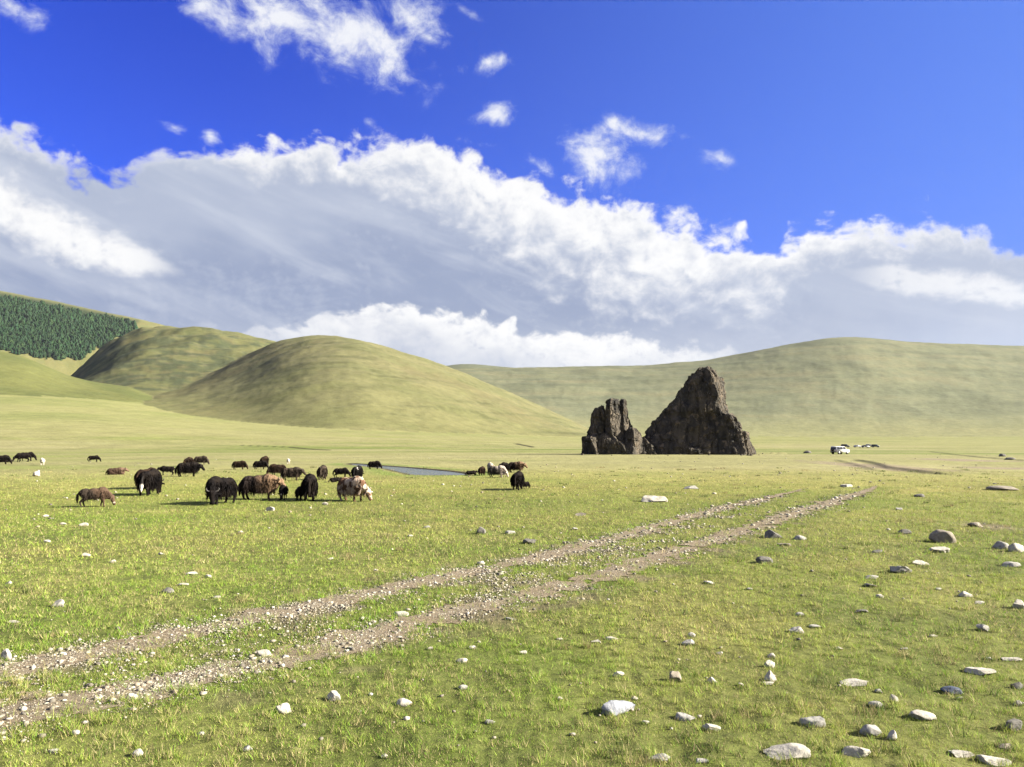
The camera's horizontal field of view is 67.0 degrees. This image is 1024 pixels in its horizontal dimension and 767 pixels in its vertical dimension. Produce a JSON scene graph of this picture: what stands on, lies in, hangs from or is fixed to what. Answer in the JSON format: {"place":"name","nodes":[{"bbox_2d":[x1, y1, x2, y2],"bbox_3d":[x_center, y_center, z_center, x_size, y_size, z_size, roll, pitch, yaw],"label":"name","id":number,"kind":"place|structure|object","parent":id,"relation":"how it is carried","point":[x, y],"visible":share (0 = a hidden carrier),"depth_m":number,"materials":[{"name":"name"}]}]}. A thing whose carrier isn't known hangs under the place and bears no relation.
{"place":"outdoors","nodes":[
{"label":"outdoors","id":0,"kind":"place"},
{"bbox_2d":[352,464,464,474],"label":"water","id":1,"kind":"structure","parent":0,"point":[412,471],"depth_m":62.02,"materials":[{"name":"grey liquid"}]},
{"bbox_2d":[0,486,875,751],"bbox_3d":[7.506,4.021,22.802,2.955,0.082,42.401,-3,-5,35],"label":"dirt track","id":2,"kind":"structure","parent":0,"point":[660,555],"depth_m":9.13,"materials":[{"name":"gravel"}]},
{"bbox_2d":[127,693,137,699],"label":"stone","id":3,"kind":"object","parent":2,"relation":"on","point":[135,695],"visible":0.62,"depth_m":6.90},
{"bbox_2d":[256,649,270,656],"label":"stone","id":4,"kind":"object","parent":2,"relation":"on","point":[264,651],"visible":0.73,"depth_m":8.35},
{"bbox_2d":[0,291,1023,766],"bbox_3d":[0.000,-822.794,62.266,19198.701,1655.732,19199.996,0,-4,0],"label":"ground","id":5,"kind":"structure","parent":0,"point":[148,395],"depth_m":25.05,"materials":[{"name":"plant"}]},
{"bbox_2d":[0,455,11,463],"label":"yak","id":6,"kind":"object","parent":5,"relation":"on","point":[5,458],"visible":0.98,"depth_m":80.06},
{"bbox_2d":[1,649,11,658],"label":"stone","id":7,"kind":"object","parent":5,"relation":"on","point":[6,653],"visible":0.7,"depth_m":8.33,"materials":[{"name":"stone"}]},
{"bbox_2d":[12,453,30,461],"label":"yak calf","id":8,"kind":"object","parent":5,"relation":"on","point":[17,456],"visible":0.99,"depth_m":87.67},
{"bbox_2d":[20,452,36,460],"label":"yak calf","id":9,"kind":"object","parent":5,"relation":"on","point":[32,454],"visible":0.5,"depth_m":93.40},
{"bbox_2d":[33,470,39,475],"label":"stone","id":10,"kind":"object","parent":5,"relation":"on","point":[36,473],"visible":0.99,"depth_m":51.98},
{"bbox_2d":[48,748,60,752],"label":"stone","id":11,"kind":"object","parent":5,"relation":"on","point":[51,750],"visible":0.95,"depth_m":5.70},
{"bbox_2d":[51,599,64,606],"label":"stone","id":12,"kind":"object","parent":5,"relation":"on","point":[61,602],"visible":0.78,"depth_m":10.97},
{"bbox_2d":[0,294,137,360],"bbox_3d":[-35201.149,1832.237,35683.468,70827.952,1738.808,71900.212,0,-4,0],"label":"forest","id":13,"kind":"object","parent":5,"relation":"on","point":[72,325],"visible":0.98,"depth_m":6001.38,"materials":[{"name":"green plant"}]},
{"bbox_2d":[71,730,79,734],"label":"stone","id":14,"kind":"object","parent":5,"relation":"on","point":[76,732],"visible":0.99,"depth_m":6.06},
{"bbox_2d":[87,455,100,461],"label":"yak calf","id":15,"kind":"object","parent":5,"relation":"on","point":[96,457],"visible":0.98,"depth_m":87.49},
{"bbox_2d":[76,487,115,506],"bbox_3d":[-14.857,4.056,27.623,1.284,0.727,0.458,2,-5,-24],"label":"yak calf","id":16,"kind":"object","parent":5,"relation":"on","point":[101,493],"visible":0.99,"depth_m":27.52},
{"bbox_2d":[105,467,128,474],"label":"yak","id":17,"kind":"object","parent":5,"relation":"on","point":[116,471],"visible":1,"depth_m":54.39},
{"bbox_2d":[132,749,142,756],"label":"stone","id":18,"kind":"object","parent":5,"relation":"on","point":[140,752],"visible":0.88,"depth_m":5.61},
{"bbox_2d":[134,467,155,487],"bbox_3d":[-18.146,4.708,38.521,0.720,1.056,1.871,-1,-4,10],"label":"yak","id":19,"kind":"object","parent":5,"relation":"on","point":[137,473],"visible":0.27,"depth_m":37.84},
{"bbox_2d":[135,468,164,495],"bbox_3d":[-15.702,4.272,33.608,0.789,1.156,2.049,0,-4,-3],"label":"yak","id":20,"kind":"object","parent":5,"relation":"on","point":[150,481],"visible":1,"depth_m":32.97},
{"bbox_2d":[157,466,174,474],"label":"yak calf","id":21,"kind":"object","parent":5,"relation":"on","point":[167,468],"visible":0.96,"depth_m":53.49},
{"bbox_2d":[161,587,173,592],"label":"stone","id":22,"kind":"object","parent":5,"relation":"on","point":[167,589],"visible":0.77,"depth_m":11.93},
{"bbox_2d":[183,457,193,462],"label":"yak","id":23,"kind":"object","parent":5,"relation":"on","point":[189,459],"visible":0.68,"depth_m":72.47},
{"bbox_2d":[175,462,204,476],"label":"yak","id":24,"kind":"object","parent":5,"relation":"on","point":[190,467],"visible":1,"depth_m":51.20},
{"bbox_2d":[194,456,209,464],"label":"yak","id":25,"kind":"object","parent":5,"relation":"on","point":[202,459],"visible":0.94,"depth_m":78.60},
{"bbox_2d":[204,476,238,504],"bbox_3d":[-10.875,3.988,28.980,0.852,1.070,1.788,-1,-5,17],"label":"yak","id":26,"kind":"object","parent":5,"relation":"on","point":[216,488],"visible":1,"depth_m":28.62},
{"bbox_2d":[232,460,247,468],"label":"yak","id":27,"kind":"object","parent":5,"relation":"on","point":[242,464],"visible":1,"depth_m":64.85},
{"bbox_2d":[242,745,252,751],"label":"stone","id":28,"kind":"object","parent":5,"relation":"on","point":[247,747],"visible":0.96,"depth_m":5.72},
{"bbox_2d":[253,460,268,468],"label":"yak","id":29,"kind":"object","parent":5,"relation":"on","point":[262,463],"visible":1,"depth_m":65.37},
{"bbox_2d":[238,474,286,499],"bbox_3d":[-10.038,4.154,31.107,1.959,1.047,0.717,0,-4,-4],"label":"yak","id":30,"kind":"object","parent":5,"relation":"on","point":[267,484],"visible":0.99,"depth_m":30.90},
{"bbox_2d":[260,456,268,463],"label":"yak","id":31,"kind":"object","parent":5,"relation":"on","point":[265,458],"visible":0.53,"depth_m":70.51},
{"bbox_2d":[266,507,274,510],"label":"stone","id":32,"kind":"object","parent":5,"relation":"on","point":[270,508],"visible":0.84,"depth_m":26.14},
{"bbox_2d":[266,464,285,474],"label":"yak","id":33,"kind":"object","parent":5,"relation":"on","point":[275,468],"visible":0.75,"depth_m":52.95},
{"bbox_2d":[277,485,288,499],"bbox_3d":[-9.209,4.366,31.087,0.393,0.624,1.102,1,-4,-8],"label":"yak calf","id":34,"kind":"object","parent":5,"relation":"on","point":[283,490],"visible":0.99,"depth_m":30.80},
{"bbox_2d":[276,703,291,713],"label":"stone","id":35,"kind":"object","parent":5,"relation":"on","point":[285,706],"visible":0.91,"depth_m":6.58,"materials":[{"name":"stone"}]},
{"bbox_2d":[280,467,305,479],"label":"yak","id":36,"kind":"object","parent":5,"relation":"on","point":[294,472],"visible":0.97,"depth_m":46.11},
{"bbox_2d":[294,486,301,500],"bbox_3d":[-8.463,4.371,30.734,0.348,0.563,1.042,1,-4,-10],"label":"yak calf","id":37,"kind":"object","parent":5,"relation":"on","point":[297,492],"visible":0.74,"depth_m":30.35},
{"bbox_2d":[300,473,318,500],"bbox_3d":[-8.088,4.130,30.915,0.726,1.064,1.885,1,-4,-13],"label":"yak","id":38,"kind":"object","parent":5,"relation":"on","point":[309,486],"visible":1,"depth_m":30.24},
{"bbox_2d":[316,465,327,479],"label":"yak","id":39,"kind":"object","parent":5,"relation":"on","point":[321,471],"visible":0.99,"depth_m":46.70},
{"bbox_2d":[327,690,340,700],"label":"stone","id":40,"kind":"object","parent":5,"relation":"on","point":[334,695],"visible":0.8,"depth_m":6.87,"materials":[{"name":"stone"}]},
{"bbox_2d":[329,477,341,481],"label":"yak calf","id":41,"kind":"object","parent":5,"relation":"on","point":[336,479],"visible":0.76,"depth_m":44.12},
{"bbox_2d":[332,467,350,477],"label":"yak calf","id":42,"kind":"object","parent":5,"relation":"on","point":[344,471],"visible":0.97,"depth_m":49.26},
{"bbox_2d":[337,476,371,501],"bbox_3d":[-6.249,4.119,30.386,1.678,1.004,0.800,-3,-6,38],"label":"yak","id":43,"kind":"object","parent":5,"relation":"on","point":[355,486],"visible":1,"depth_m":30.04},
{"bbox_2d":[351,465,363,477],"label":"yak","id":44,"kind":"object","parent":5,"relation":"on","point":[357,470],"visible":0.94,"depth_m":47.76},
{"bbox_2d":[367,461,381,468],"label":"yak","id":45,"kind":"object","parent":5,"relation":"on","point":[373,464],"visible":1,"depth_m":65.81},
{"bbox_2d":[0,489,801,676],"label":"dirt track","id":46,"kind":"structure","parent":5,"relation":"on","point":[165,633],"depth_m":10.89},
{"bbox_2d":[394,611,408,615],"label":"stone","id":47,"kind":"object","parent":5,"relation":"on","point":[402,612],"visible":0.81,"depth_m":10.32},
{"bbox_2d":[396,698,411,706],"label":"stone","id":48,"kind":"object","parent":5,"relation":"on","point":[402,702],"visible":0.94,"depth_m":6.74,"materials":[{"name":"stone"}]},
{"bbox_2d":[456,658,467,662],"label":"stone","id":49,"kind":"object","parent":5,"relation":"on","point":[461,659],"visible":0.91,"depth_m":8.09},
{"bbox_2d":[458,685,467,689],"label":"stone","id":50,"kind":"object","parent":5,"relation":"on","point":[463,686],"visible":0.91,"depth_m":7.22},
{"bbox_2d":[465,470,477,474],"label":"yak calf","id":51,"kind":"object","parent":5,"relation":"on","point":[471,472],"visible":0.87,"depth_m":53.65},
{"bbox_2d":[476,527,485,533],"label":"stone","id":52,"kind":"object","parent":5,"relation":"on","point":[481,530],"visible":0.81,"depth_m":19.52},
{"bbox_2d":[478,466,485,474],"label":"yak","id":53,"kind":"object","parent":5,"relation":"on","point":[481,470],"visible":1,"depth_m":52.80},
{"bbox_2d":[487,465,508,476],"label":"yak","id":54,"kind":"object","parent":5,"relation":"on","point":[501,470],"visible":1,"depth_m":49.90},
{"bbox_2d":[498,462,509,471],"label":"yak","id":55,"kind":"object","parent":5,"relation":"on","point":[506,465],"visible":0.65,"depth_m":57.81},
{"bbox_2d":[5,454,1023,745],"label":"pebbles","id":56,"kind":"object","parent":5,"relation":"on","point":[405,718],"visible":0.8,"depth_m":13.17,"materials":[{"name":"stone"}]},
{"bbox_2d":[510,471,524,489],"bbox_3d":[0.297,4.700,37.520,0.620,0.909,1.611,-1,-4,12],"label":"yak","id":57,"kind":"object","parent":5,"relation":"on","point":[517,479],"visible":1,"depth_m":36.96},
{"bbox_2d":[509,461,527,471],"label":"yak","id":58,"kind":"object","parent":5,"relation":"on","point":[518,465],"visible":0.94,"depth_m":58.39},
{"bbox_2d":[523,481,530,488],"bbox_3d":[0.723,5.010,38.088,0.234,0.372,0.658,-3,-5,31],"label":"yak calf","id":59,"kind":"object","parent":5,"relation":"on","point":[527,484],"visible":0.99,"depth_m":38.01},
{"bbox_2d":[523,538,535,543],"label":"stone","id":60,"kind":"object","parent":5,"relation":"on","point":[526,541],"visible":0.81,"depth_m":17.63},
{"bbox_2d":[606,636,617,639],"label":"stone","id":61,"kind":"object","parent":5,"relation":"on","point":[610,638],"visible":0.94,"depth_m":9.02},
{"bbox_2d":[601,700,634,715],"bbox_3d":[0.888,2.771,6.593,0.296,0.157,0.192,3,-6,-38],"label":"stone","id":62,"kind":"object","parent":5,"relation":"on","point":[609,707],"visible":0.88,"depth_m":6.53,"materials":[{"name":"stone"}]},
{"bbox_2d":[613,671,623,676],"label":"stone","id":63,"kind":"object","parent":5,"relation":"on","point":[617,673],"visible":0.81,"depth_m":7.59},
{"bbox_2d":[581,398,657,454],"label":"rock outcrop","id":64,"kind":"object","parent":5,"relation":"on","point":[611,430],"visible":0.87,"depth_m":141.90,"materials":[{"name":"stone"}]},
{"bbox_2d":[641,495,667,501],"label":"stone","id":65,"kind":"object","parent":5,"relation":"on","point":[649,498],"visible":0.78,"depth_m":29.63,"materials":[{"name":"stone"}]},
{"bbox_2d":[649,753,669,761],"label":"stone","id":66,"kind":"object","parent":5,"relation":"on","point":[664,756],"visible":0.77,"depth_m":5.57,"materials":[{"name":"stone"}]},
{"bbox_2d":[669,671,680,681],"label":"stone","id":67,"kind":"object","parent":5,"relation":"on","point":[673,675],"visible":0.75,"depth_m":7.39,"materials":[{"name":"stone"}]},
{"bbox_2d":[676,712,694,721],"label":"stone","id":68,"kind":"object","parent":5,"relation":"on","point":[682,716],"visible":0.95,"depth_m":6.35,"materials":[{"name":"stone"}]},
{"bbox_2d":[681,639,694,645],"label":"stone","id":69,"kind":"object","parent":5,"relation":"on","point":[690,641],"visible":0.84,"depth_m":8.72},
{"bbox_2d":[684,486,697,488],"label":"stone","id":70,"kind":"object","parent":5,"relation":"on","point":[691,487],"visible":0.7,"depth_m":38.36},
{"bbox_2d":[643,366,755,454],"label":"rock outcrop","id":71,"kind":"object","parent":5,"relation":"on","point":[695,417],"visible":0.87,"depth_m":141.91,"materials":[{"name":"stone"}]},
{"bbox_2d":[695,758,708,762],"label":"stone","id":72,"kind":"object","parent":5,"relation":"on","point":[701,760],"visible":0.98,"depth_m":5.54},
{"bbox_2d":[702,723,720,730],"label":"stone","id":73,"kind":"object","parent":5,"relation":"on","point":[710,727],"visible":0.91,"depth_m":6.11,"materials":[{"name":"stone"}]},
{"bbox_2d":[756,556,772,562],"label":"stone","id":74,"kind":"object","parent":5,"relation":"on","point":[760,559],"visible":0.67,"depth_m":14.70,"materials":[{"name":"stone"}]},
{"bbox_2d":[764,660,774,667],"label":"stone","id":75,"kind":"object","parent":5,"relation":"on","point":[772,663],"visible":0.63,"depth_m":7.83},
{"bbox_2d":[764,670,776,680],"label":"stone","id":76,"kind":"object","parent":5,"relation":"on","point":[769,675],"visible":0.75,"depth_m":7.39,"materials":[{"name":"stone"}]},
{"bbox_2d":[763,529,781,537],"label":"stone","id":77,"kind":"object","parent":5,"relation":"on","point":[770,533],"visible":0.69,"depth_m":18.66,"materials":[{"name":"stone"}]},
{"bbox_2d":[777,543,791,545],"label":"stone","id":78,"kind":"object","parent":5,"relation":"on","point":[786,544],"visible":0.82,"depth_m":17.16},
{"bbox_2d":[763,743,810,759],"bbox_3d":[2.005,2.698,5.661,0.317,0.100,0.238,0,-4,0],"label":"stone","id":79,"kind":"object","parent":5,"relation":"on","point":[800,751],"visible":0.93,"depth_m":5.62,"materials":[{"name":"stone"}]},
{"bbox_2d":[789,626,803,632],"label":"stone","id":80,"kind":"object","parent":5,"relation":"on","point":[792,629],"visible":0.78,"depth_m":9.23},
{"bbox_2d":[794,535,805,539],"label":"stone","id":81,"kind":"object","parent":5,"relation":"on","point":[798,537],"visible":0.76,"depth_m":18.21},
{"bbox_2d":[799,716,825,727],"bbox_3d":[2.420,2.742,6.246,0.192,0.099,0.144,0,-4,0],"label":"stone","id":82,"kind":"object","parent":5,"relation":"on","point":[819,720],"visible":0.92,"depth_m":6.20,"materials":[{"name":"stone"}]},
{"bbox_2d":[809,624,821,627],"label":"stone","id":83,"kind":"object","parent":5,"relation":"on","point":[814,626],"visible":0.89,"depth_m":9.56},
{"bbox_2d":[830,446,849,453],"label":"off road car","id":84,"kind":"object","parent":5,"relation":"on","point":[838,449],"visible":0.94,"depth_m":145.70,"materials":[{"name":"white paint"}]},
{"bbox_2d":[840,484,852,486],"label":"stone","id":85,"kind":"object","parent":5,"relation":"on","point":[847,485],"visible":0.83,"depth_m":40.10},
{"bbox_2d":[840,678,866,686],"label":"stone","id":86,"kind":"object","parent":5,"relation":"on","point":[855,681],"visible":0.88,"depth_m":7.25,"materials":[{"name":"stone"}]},
{"bbox_2d":[842,746,870,757],"bbox_3d":[2.507,2.702,5.657,0.180,0.101,0.159,-4,-6,44],"label":"stone","id":87,"kind":"object","parent":5,"relation":"on","point":[852,751],"visible":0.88,"depth_m":5.63,"materials":[{"name":"stone"}]},
{"bbox_2d":[855,609,867,612],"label":"stone","id":88,"kind":"object","parent":5,"relation":"on","point":[864,611],"visible":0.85,"depth_m":10.29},
{"bbox_2d":[859,724,881,735],"bbox_3d":[2.812,2.724,6.051,0.163,0.110,0.130,0,-4,0],"label":"stone","id":89,"kind":"object","parent":5,"relation":"on","point":[874,730],"visible":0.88,"depth_m":6.01,"materials":[{"name":"stone"}]},
{"bbox_2d":[864,575,878,578],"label":"stone","id":90,"kind":"object","parent":5,"relation":"on","point":[874,576],"visible":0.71,"depth_m":12.96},
{"bbox_2d":[868,701,882,708],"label":"stone","id":91,"kind":"object","parent":5,"relation":"on","point":[875,702],"visible":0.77,"depth_m":6.63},
{"bbox_2d":[887,730,896,739],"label":"stone","id":92,"kind":"object","parent":5,"relation":"on","point":[892,734],"visible":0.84,"depth_m":5.92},
{"bbox_2d":[890,694,897,701],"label":"stone","id":93,"kind":"object","parent":5,"relation":"on","point":[892,697],"visible":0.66,"depth_m":6.73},
{"bbox_2d":[890,566,911,572],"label":"stone","id":94,"kind":"object","parent":5,"relation":"on","point":[900,569],"visible":0.88,"depth_m":13.45,"materials":[{"name":"stone"}]},
{"bbox_2d":[898,529,911,533],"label":"stone","id":95,"kind":"object","parent":5,"relation":"on","point":[904,531],"visible":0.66,"depth_m":19.29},
{"bbox_2d":[913,560,928,564],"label":"stone","id":96,"kind":"object","parent":5,"relation":"on","point":[918,562],"visible":0.58,"depth_m":14.48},
{"bbox_2d":[909,710,935,719],"bbox_3d":[3.387,2.742,6.361,0.204,0.090,0.141,1,-4,-12],"label":"stone","id":97,"kind":"object","parent":5,"relation":"on","point":[922,713],"visible":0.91,"depth_m":6.33,"materials":[{"name":"stone"}]},
{"bbox_2d":[929,547,949,552],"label":"stone","id":98,"kind":"object","parent":5,"relation":"on","point":[941,549],"visible":0.76,"depth_m":15.95,"materials":[{"name":"stone"}]},
{"bbox_2d":[929,529,956,542],"bbox_3d":[9.871,3.564,17.671,0.509,0.432,0.493,4,-6,-41],"label":"stone","id":99,"kind":"object","parent":5,"relation":"on","point":[938,535],"visible":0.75,"depth_m":17.54,"materials":[{"name":"stone"}]},
{"bbox_2d":[940,686,962,694],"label":"stone","id":100,"kind":"object","parent":5,"relation":"on","point":[947,689],"visible":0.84,"depth_m":7.01,"materials":[{"name":"stone"}]},
{"bbox_2d":[948,750,973,757],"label":"stone","id":101,"kind":"object","parent":5,"relation":"on","point":[959,753],"visible":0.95,"depth_m":5.61,"materials":[{"name":"stone"}]},
{"bbox_2d":[958,591,971,596],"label":"stone","id":102,"kind":"object","parent":5,"relation":"on","point":[963,594],"visible":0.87,"depth_m":11.34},
{"bbox_2d":[967,522,982,526],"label":"stone","id":103,"kind":"object","parent":5,"relation":"on","point":[975,524],"visible":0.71,"depth_m":20.84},
{"bbox_2d":[964,667,995,674],"bbox_3d":[4.612,2.843,7.630,0.264,0.067,0.198,0,-4,0],"label":"stone","id":104,"kind":"object","parent":5,"relation":"on","point":[977,670],"visible":0.95,"depth_m":7.59,"materials":[{"name":"stone"}]},
{"bbox_2d":[976,624,988,630],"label":"stone","id":105,"kind":"object","parent":5,"relation":"on","point":[982,627],"visible":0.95,"depth_m":9.34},
{"bbox_2d":[975,755,1010,765],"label":"stone","id":106,"kind":"object","parent":5,"relation":"on","point":[985,758],"visible":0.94,"depth_m":5.50,"materials":[{"name":"stone"}]},
{"bbox_2d":[992,541,1008,548],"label":"stone","id":107,"kind":"object","parent":5,"relation":"on","point":[1001,544],"visible":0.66,"depth_m":16.46,"materials":[{"name":"stone"}]},
{"bbox_2d":[986,486,1018,490],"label":"stone","id":108,"kind":"object","parent":5,"relation":"on","point":[1008,488],"visible":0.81,"depth_m":37.35,"materials":[{"name":"stone"}]},
{"bbox_2d":[998,743,1011,748],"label":"stone","id":109,"kind":"object","parent":5,"relation":"on","point":[1007,745],"visible":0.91,"depth_m":5.74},
{"bbox_2d":[1001,561,1020,566],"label":"stone","id":110,"kind":"object","parent":5,"relation":"on","point":[1009,563],"visible":0.79,"depth_m":14.14,"materials":[{"name":"stone"}]},
{"bbox_2d":[1001,657,1021,660],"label":"stone","id":111,"kind":"object","parent":5,"relation":"on","point":[1012,659],"visible":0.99,"depth_m":8.07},
{"bbox_2d":[1005,718,1021,730],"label":"stone","id":112,"kind":"object","parent":5,"relation":"on","point":[1016,722],"visible":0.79,"depth_m":6.10,"materials":[{"name":"stone"}]},
{"bbox_2d":[1008,543,1023,551],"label":"stone","id":113,"kind":"object","parent":5,"relation":"on","point":[1015,546],"visible":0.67,"depth_m":16.04,"materials":[{"name":"stone"}]},
{"bbox_2d":[1010,682,1022,688],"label":"stone","id":114,"kind":"object","parent":5,"relation":"on","point":[1017,685],"visible":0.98,"depth_m":7.16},
{"bbox_2d":[1012,599,1023,608],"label":"stone","id":115,"kind":"object","parent":5,"relation":"on","point":[1017,603],"visible":0.81,"depth_m":10.53,"materials":[{"name":"stone"}]},
{"bbox_2d":[0,0,1023,367],"label":"sky","id":116,"kind":"structure","parent":0,"point":[503,183],"materials":[{"name":"blue"}]}
]}

